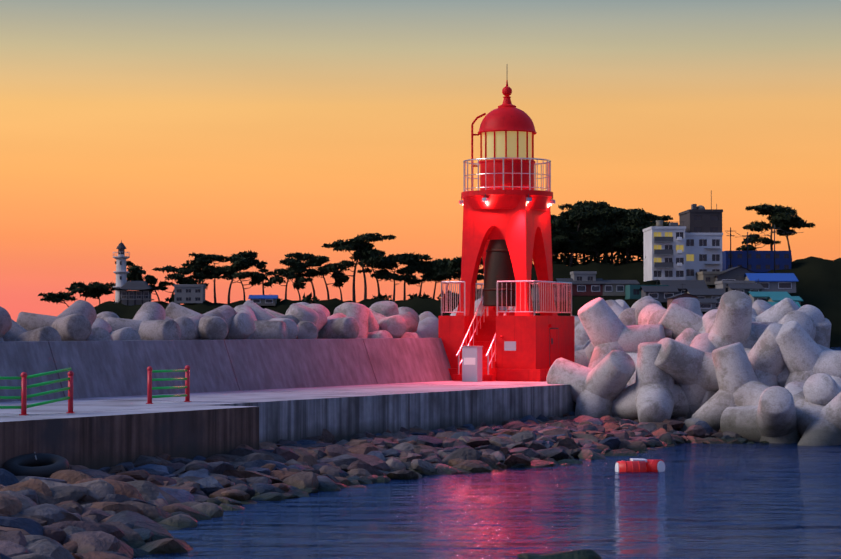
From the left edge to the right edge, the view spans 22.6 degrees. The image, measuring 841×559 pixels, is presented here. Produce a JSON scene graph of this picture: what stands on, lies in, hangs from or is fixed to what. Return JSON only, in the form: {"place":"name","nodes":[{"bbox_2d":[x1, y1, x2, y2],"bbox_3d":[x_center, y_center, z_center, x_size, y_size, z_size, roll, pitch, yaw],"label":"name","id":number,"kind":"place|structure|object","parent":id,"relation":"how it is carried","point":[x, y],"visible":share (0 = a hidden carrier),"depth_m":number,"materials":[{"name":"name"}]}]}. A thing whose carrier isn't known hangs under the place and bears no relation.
{"place":"outdoors","nodes":[
{"label":"outdoors","id":0,"kind":"place"},
{"bbox_2d":[0,0,840,321],"label":"sky","id":1,"kind":"structure","parent":0,"point":[170,130],"materials":[{"name":"orange"}]},
{"bbox_2d":[38,200,814,306],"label":"pine","id":2,"kind":"object","parent":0,"point":[599,224],"depth_m":432.55,"materials":[{"name":"plant"}]},
{"bbox_2d":[94,256,840,346],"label":"land","id":3,"kind":"structure","parent":0,"point":[818,285],"depth_m":421.11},
{"bbox_2d":[113,240,129,302],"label":"white lighthouse","id":4,"kind":"object","parent":3,"relation":"on","point":[121,272],"visible":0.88,"depth_m":429.20,"materials":[{"name":"grey paint"}]},
{"bbox_2d":[113,281,158,305],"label":"pavilion","id":5,"kind":"structure","parent":3,"relation":"on","point":[131,298],"depth_m":426.45,"materials":[{"name":"grey"}]},
{"bbox_2d":[174,190,802,311],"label":"town","id":6,"kind":"object","parent":3,"relation":"on","point":[687,257],"visible":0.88,"depth_m":401.43,"materials":[{"name":"grey"}]},
{"bbox_2d":[132,347,840,558],"bbox_3d":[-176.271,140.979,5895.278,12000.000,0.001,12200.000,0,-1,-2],"label":"water","id":7,"kind":"structure","parent":0,"point":[757,500],"depth_m":38.72,"materials":[{"name":"blue liquid"}]},
{"bbox_2d":[0,338,575,469],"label":"breakwater","id":8,"kind":"object","parent":7,"relation":"in","point":[253,393],"visible":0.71,"depth_m":55.39,"materials":[{"name":"grey concrete"}]},
{"bbox_2d":[0,306,11,337],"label":"tetrapod","id":9,"kind":"object","parent":8,"relation":"on","point":[5,322],"visible":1,"depth_m":53.52,"materials":[{"name":"concrete"}]},
{"bbox_2d":[2,320,60,340],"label":"tetrapod","id":10,"kind":"object","parent":8,"relation":"on","point":[16,332],"visible":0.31,"depth_m":54.80,"materials":[{"name":"concrete"}]},
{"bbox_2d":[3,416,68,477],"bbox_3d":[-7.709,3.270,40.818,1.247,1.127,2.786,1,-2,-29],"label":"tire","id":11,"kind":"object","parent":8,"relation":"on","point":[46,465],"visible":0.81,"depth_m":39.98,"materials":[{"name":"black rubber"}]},
{"bbox_2d":[0,367,74,414],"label":"railing","id":12,"kind":"object","parent":8,"relation":"on","point":[24,396],"visible":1,"depth_m":43.29,"materials":[{"name":"green"}]},
{"bbox_2d":[16,300,96,340],"bbox_3d":[-9.461,1.648,56.356,2.420,2.182,2.011,-12,-5,-32],"label":"tetrapod","id":13,"kind":"object","parent":8,"relation":"on","point":[75,320],"visible":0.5,"depth_m":56.09,"materials":[{"name":"concrete"}]},
{"bbox_2d":[85,318,112,340],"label":"tetrapod","id":14,"kind":"object","parent":8,"relation":"on","point":[101,330],"visible":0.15,"depth_m":56.81,"materials":[{"name":"concrete"}]},
{"bbox_2d":[97,311,140,339],"bbox_3d":[-8.503,2.103,58.764,2.011,2.182,2.420,-26,17,46],"label":"tetrapod","id":15,"kind":"object","parent":8,"relation":"on","point":[127,333],"visible":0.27,"depth_m":58.09,"materials":[{"name":"concrete"}]},
{"bbox_2d":[104,302,180,339],"bbox_3d":[-7.636,1.811,59.603,2.011,2.182,2.420,-11,7,41],"label":"tetrapod","id":16,"kind":"object","parent":8,"relation":"on","point":[149,322],"visible":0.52,"depth_m":59.13,"materials":[{"name":"concrete"}]},
{"bbox_2d":[146,365,190,403],"bbox_3d":[-6.014,2.503,50.247,0.219,0.888,1.755,-1,-2,29],"label":"railing","id":17,"kind":"object","parent":8,"relation":"on","point":[150,388],"visible":1,"depth_m":50.18,"materials":[{"name":"green"}]},
{"bbox_2d":[133,310,204,339],"bbox_3d":[-7.103,1.828,60.856,2.420,2.182,2.011,9,-17,-19],"label":"tetrapod","id":18,"kind":"object","parent":8,"relation":"on","point":[188,326],"visible":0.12,"depth_m":60.08,"materials":[{"name":"concrete"}]},
{"bbox_2d":[165,302,236,339],"bbox_3d":[-6.342,1.735,61.915,2.420,2.182,2.011,3,-7,-25],"label":"tetrapod","id":19,"kind":"object","parent":8,"relation":"on","point":[215,324],"visible":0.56,"depth_m":61.77,"materials":[{"name":"concrete"}]},
{"bbox_2d":[224,312,254,339],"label":"tetrapod","id":20,"kind":"object","parent":8,"relation":"on","point":[243,325],"visible":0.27,"depth_m":62.59,"materials":[{"name":"concrete"}]},
{"bbox_2d":[233,305,287,338],"bbox_3d":[-5.087,1.915,64.614,2.011,2.182,2.420,-6,6,16],"label":"tetrapod","id":21,"kind":"object","parent":8,"relation":"on","point":[264,329],"visible":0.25,"depth_m":64.14,"materials":[{"name":"concrete"}]},
{"bbox_2d":[243,300,299,338],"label":"tetrapod","id":22,"kind":"object","parent":8,"relation":"on","point":[291,321],"visible":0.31,"depth_m":65.45,"materials":[{"name":"concrete"}]},
{"bbox_2d":[286,302,308,311],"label":"tetrapod","id":23,"kind":"object","parent":8,"relation":"on","point":[303,303],"visible":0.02,"depth_m":72.76,"materials":[{"name":"concrete"}]},
{"bbox_2d":[285,303,318,325],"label":"tetrapod","id":24,"kind":"object","parent":8,"relation":"on","point":[299,312],"visible":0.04,"depth_m":66.36,"materials":[{"name":"concrete"}]},
{"bbox_2d":[264,307,326,338],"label":"tetrapod","id":25,"kind":"object","parent":24,"relation":"on","point":[309,330],"visible":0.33,"depth_m":66.10,"materials":[{"name":"concrete"}]},
{"bbox_2d":[306,304,329,316],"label":"tetrapod","id":26,"kind":"object","parent":8,"relation":"on","point":[325,310],"visible":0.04,"depth_m":69.35,"materials":[{"name":"concrete"}]},
{"bbox_2d":[334,305,339,313],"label":"tetrapod","id":27,"kind":"object","parent":8,"relation":"on","point":[336,309],"depth_m":74.63,"materials":[{"name":"concrete"}]},
{"bbox_2d":[317,313,358,338],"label":"tetrapod","id":28,"kind":"object","parent":8,"relation":"on","point":[339,326],"visible":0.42,"depth_m":67.53,"materials":[{"name":"concrete"}]},
{"bbox_2d":[338,302,368,337],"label":"tetrapod","id":29,"kind":"object","parent":8,"relation":"on","point":[358,313],"visible":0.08,"depth_m":70.22,"materials":[{"name":"concrete"}]},
{"bbox_2d":[367,330,392,337],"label":"tetrapod","id":30,"kind":"object","parent":8,"relation":"on","point":[381,334],"visible":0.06,"depth_m":70.23,"materials":[{"name":"concrete"}]},
{"bbox_2d":[369,301,398,316],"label":"tetrapod","id":31,"kind":"object","parent":8,"relation":"on","point":[387,308],"visible":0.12,"depth_m":72.91,"materials":[{"name":"concrete"}]},
{"bbox_2d":[398,307,419,332],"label":"tetrapod","id":32,"kind":"object","parent":8,"relation":"on","point":[406,309],"visible":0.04,"depth_m":76.18,"materials":[{"name":"concrete"}]},
{"bbox_2d":[416,317,437,337],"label":"tetrapod","id":33,"kind":"object","parent":8,"relation":"on","point":[427,327],"visible":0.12,"depth_m":77.38,"materials":[{"name":"concrete"}]},
{"bbox_2d":[419,311,437,321],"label":"tetrapod","id":34,"kind":"object","parent":8,"relation":"on","point":[424,315],"visible":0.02,"depth_m":78.37,"materials":[{"name":"concrete"}]},
{"bbox_2d":[438,80,574,381],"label":"lighthouse","id":35,"kind":"object","parent":8,"relation":"on","point":[506,233],"visible":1,"depth_m":72.17,"materials":[{"name":"paint"}]},
{"bbox_2d":[575,340,588,350],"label":"tetrapod","id":36,"kind":"object","parent":8,"relation":"on","point":[579,347],"visible":0.02,"depth_m":78.17,"materials":[{"name":"concrete"}]},
{"bbox_2d":[575,340,593,366],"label":"tetrapod","id":37,"kind":"object","parent":8,"relation":"on","point":[583,356],"visible":0.1,"depth_m":75.88,"materials":[{"name":"concrete"}]},
{"bbox_2d":[0,411,801,558],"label":"rocks","id":38,"kind":"object","parent":7,"relation":"in","point":[123,510],"visible":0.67,"depth_m":44.09,"materials":[{"name":"stone"}]},
{"bbox_2d":[546,350,635,417],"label":"tetrapod","id":39,"kind":"object","parent":38,"relation":"on","point":[598,388],"visible":0.67,"depth_m":66.27,"materials":[{"name":"concrete"}]},
{"bbox_2d":[578,297,665,368],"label":"tetrapod","id":40,"kind":"object","parent":39,"relation":"on","point":[608,331],"visible":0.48,"depth_m":68.39,"materials":[{"name":"concrete"}]},
{"bbox_2d":[611,342,688,422],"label":"tetrapod","id":41,"kind":"object","parent":38,"relation":"on","point":[653,393],"visible":0.71,"depth_m":65.56,"materials":[{"name":"concrete"}]},
{"bbox_2d":[677,418,702,431],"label":"tetrapod","id":42,"kind":"object","parent":38,"relation":"on","point":[690,422],"visible":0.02,"depth_m":64.49,"materials":[{"name":"concrete"}]},
{"bbox_2d":[654,333,750,418],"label":"tetrapod","id":43,"kind":"object","parent":38,"relation":"on","point":[690,369],"visible":0.56,"depth_m":65.48,"materials":[{"name":"concrete"}]},
{"bbox_2d":[702,290,758,348],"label":"tetrapod","id":44,"kind":"object","parent":43,"relation":"on","point":[728,321],"visible":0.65,"depth_m":66.50,"materials":[{"name":"concrete"}]},
{"bbox_2d":[692,342,769,430],"bbox_3d":[10.349,3.764,64.935,2.878,3.193,2.654,19,-2,-35],"label":"tetrapod","id":45,"kind":"object","parent":38,"relation":"on","point":[739,384],"visible":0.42,"depth_m":64.58,"materials":[{"name":"concrete"}]},
{"bbox_2d":[720,386,804,442],"bbox_3d":[10.430,4.667,63.545,2.654,2.878,3.193,1,-4,33],"label":"tetrapod","id":46,"kind":"object","parent":38,"relation":"on","point":[771,417],"visible":0.67,"depth_m":62.67,"materials":[{"name":"concrete"}]},
{"bbox_2d":[785,381,803,394],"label":"tetrapod","id":47,"kind":"object","parent":38,"relation":"on","point":[795,387],"visible":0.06,"depth_m":64.11,"materials":[{"name":"concrete"}]},
{"bbox_2d":[776,321,840,387],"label":"tetrapod","id":48,"kind":"object","parent":47,"relation":"on","point":[805,356],"visible":0.52,"depth_m":64.88,"materials":[{"name":"concrete"}]},
{"bbox_2d":[792,392,840,445],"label":"tetrapod","id":49,"kind":"object","parent":38,"relation":"on","point":[818,425],"visible":0.48,"depth_m":62.06,"materials":[{"name":"concrete"}]},
{"bbox_2d":[803,373,840,405],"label":"tetrapod","id":50,"kind":"object","parent":38,"relation":"on","point":[824,389],"visible":0.4,"depth_m":62.93,"materials":[{"name":"concrete"}]},
{"bbox_2d":[517,549,601,558],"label":"awash rock","id":51,"kind":"object","parent":7,"relation":"in","point":[583,554],"visible":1,"depth_m":31.24,"materials":[{"name":"stone"}]},
{"bbox_2d":[615,458,664,471],"bbox_3d":[5.242,4.504,50.315,1.194,0.441,0.724,1,-2,-32],"label":"buoy","id":52,"kind":"object","parent":7,"relation":"on","point":[643,465],"visible":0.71,"depth_m":50.17,"materials":[{"name":"red plastic"}]},
{"bbox_2d":[777,366,789,386],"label":"tetrapod","id":53,"kind":"object","parent":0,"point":[782,376],"visible":0.15,"depth_m":65.63,"materials":[{"name":"concrete"}]},
{"bbox_2d":[818,344,831,349],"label":"tetrapod","id":54,"kind":"object","parent":53,"relation":"on","point":[823,347],"depth_m":66.63,"materials":[{"name":"concrete"}]},
{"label":"tetrapod","id":55,"kind":"object","parent":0,"visible":0},
{"bbox_2d":[367,307,418,337],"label":"tetrapod","id":56,"kind":"object","parent":55,"relation":"on","point":[373,324],"visible":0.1,"depth_m":70.96,"materials":[{"name":"concrete"}]},
{"bbox_2d":[370,309,417,337],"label":"tetrapod","id":57,"kind":"object","parent":56,"relation":"on","point":[397,326],"visible":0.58,"depth_m":71.16,"materials":[{"name":"concrete"}]},
{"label":"tetrapod","id":58,"kind":"object","parent":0,"visible":0},
{"bbox_2d":[701,391,716,405],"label":"tetrapod","id":59,"kind":"object","parent":58,"relation":"on","point":[708,395],"visible":0.06,"depth_m":65.80,"materials":[{"name":"concrete"}]},
{"bbox_2d":[744,323,785,386],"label":"tetrapod","id":60,"kind":"object","parent":58,"relation":"on","point":[764,355],"visible":0.21,"depth_m":65.43,"materials":[{"name":"concrete"}]},
{"bbox_2d":[751,305,824,339],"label":"tetrapod","id":61,"kind":"object","parent":58,"relation":"on","point":[807,318],"visible":0.12,"depth_m":67.06,"materials":[{"name":"concrete"}]},
{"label":"tetrapod","id":62,"kind":"object","parent":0,"visible":0},
{"bbox_2d":[575,321,589,344],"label":"tetrapod","id":63,"kind":"object","parent":62,"relation":"on","point":[582,337],"visible":0.02,"depth_m":79.58,"materials":[{"name":"concrete"}]},
{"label":"tetrapod","id":64,"kind":"object","parent":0,"visible":0},
{"bbox_2d":[814,318,830,348],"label":"tetrapod","id":65,"kind":"object","parent":64,"relation":"on","point":[823,334],"visible":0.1,"depth_m":67.49,"materials":[{"name":"concrete"}]},
{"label":"tetrapod","id":66,"kind":"object","parent":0,"visible":0},
{"bbox_2d":[627,328,700,383],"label":"tetrapod","id":67,"kind":"object","parent":66,"relation":"on","point":[686,336],"visible":0.02,"depth_m":67.78,"materials":[{"name":"concrete"}]},
{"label":"tetrapod","id":68,"kind":"object","parent":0,"visible":0},
{"bbox_2d":[575,316,580,326],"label":"tetrapod","id":69,"kind":"object","parent":68,"relation":"on","point":[577,320],"visible":0.02,"depth_m":81.09,"materials":[{"name":"concrete"}]},
{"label":"tetrapod","id":70,"kind":"object","parent":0,"visible":0},
{"bbox_2d":[658,303,706,339],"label":"tetrapod","id":71,"kind":"object","parent":70,"relation":"on","point":[677,319],"visible":0.1,"depth_m":68.49,"materials":[{"name":"concrete"}]},
{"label":"tetrapod","id":72,"kind":"object","parent":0,"visible":0},
{"bbox_2d":[717,298,798,321],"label":"tetrapod","id":73,"kind":"object","parent":72,"relation":"on","point":[778,311],"visible":0.06,"depth_m":69.28,"materials":[{"name":"concrete"}]},
{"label":"tetrapod","id":74,"kind":"object","parent":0,"visible":0},
{"bbox_2d":[752,300,771,314],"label":"tetrapod","id":75,"kind":"object","parent":74,"relation":"on","point":[760,306],"visible":0.08,"depth_m":77.53,"materials":[{"name":"concrete"}]},
{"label":"tetrapod","id":76,"kind":"object","parent":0,"visible":0},
{"bbox_2d":[672,297,701,315],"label":"tetrapod","id":77,"kind":"object","parent":76,"relation":"on","point":[691,304],"visible":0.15,"depth_m":73.32,"materials":[{"name":"concrete"}]},
{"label":"tetrapod","id":78,"kind":"object","parent":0,"visible":0},
{"bbox_2d":[474,298,480,315],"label":"tetrapod","id":79,"kind":"object","parent":78,"relation":"on","point":[478,303],"visible":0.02,"depth_m":77.55,"materials":[{"name":"concrete"}]},
{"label":"tetrapod","id":80,"kind":"object","parent":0,"visible":0},
{"bbox_2d":[606,300,635,325],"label":"tetrapod","id":81,"kind":"object","parent":80,"relation":"on","point":[626,317],"visible":0.15,"depth_m":76.38,"materials":[{"name":"concrete"}]},
{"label":"tetrapod","id":82,"kind":"object","parent":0,"visible":0},
{"bbox_2d":[615,299,629,308],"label":"tetrapod","id":83,"kind":"object","parent":82,"relation":"on","point":[623,304],"visible":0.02,"depth_m":82.41,"materials":[{"name":"concrete"}]},
{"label":"tetrapod","id":84,"kind":"object","parent":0,"visible":0},
{"bbox_2d":[635,299,661,324],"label":"tetrapod","id":85,"kind":"object","parent":84,"relation":"on","point":[640,306],"visible":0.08,"depth_m":75.99,"materials":[{"name":"concrete"}]},
{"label":"tetrapod","id":86,"kind":"object","parent":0,"visible":0},
{"bbox_2d":[638,303,702,338],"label":"tetrapod","id":87,"kind":"object","parent":86,"relation":"on","point":[653,313],"visible":0.1,"depth_m":70.67,"materials":[{"name":"concrete"}]},
{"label":"tetrapod","id":88,"kind":"object","parent":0,"visible":0},
{"bbox_2d":[631,296,652,307],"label":"tetrapod","id":89,"kind":"object","parent":88,"relation":"on","point":[634,305],"visible":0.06,"depth_m":81.43,"materials":[{"name":"concrete"}]},
{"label":"rock in the bed","id":90,"kind":"object","parent":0,"visible":0},
{"bbox_2d":[611,370,635,416],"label":"tetrapod","id":91,"kind":"object","parent":90,"relation":"on","point":[632,380],"visible":0.02,"depth_m":67.57,"materials":[{"name":"concrete"}]}
]}

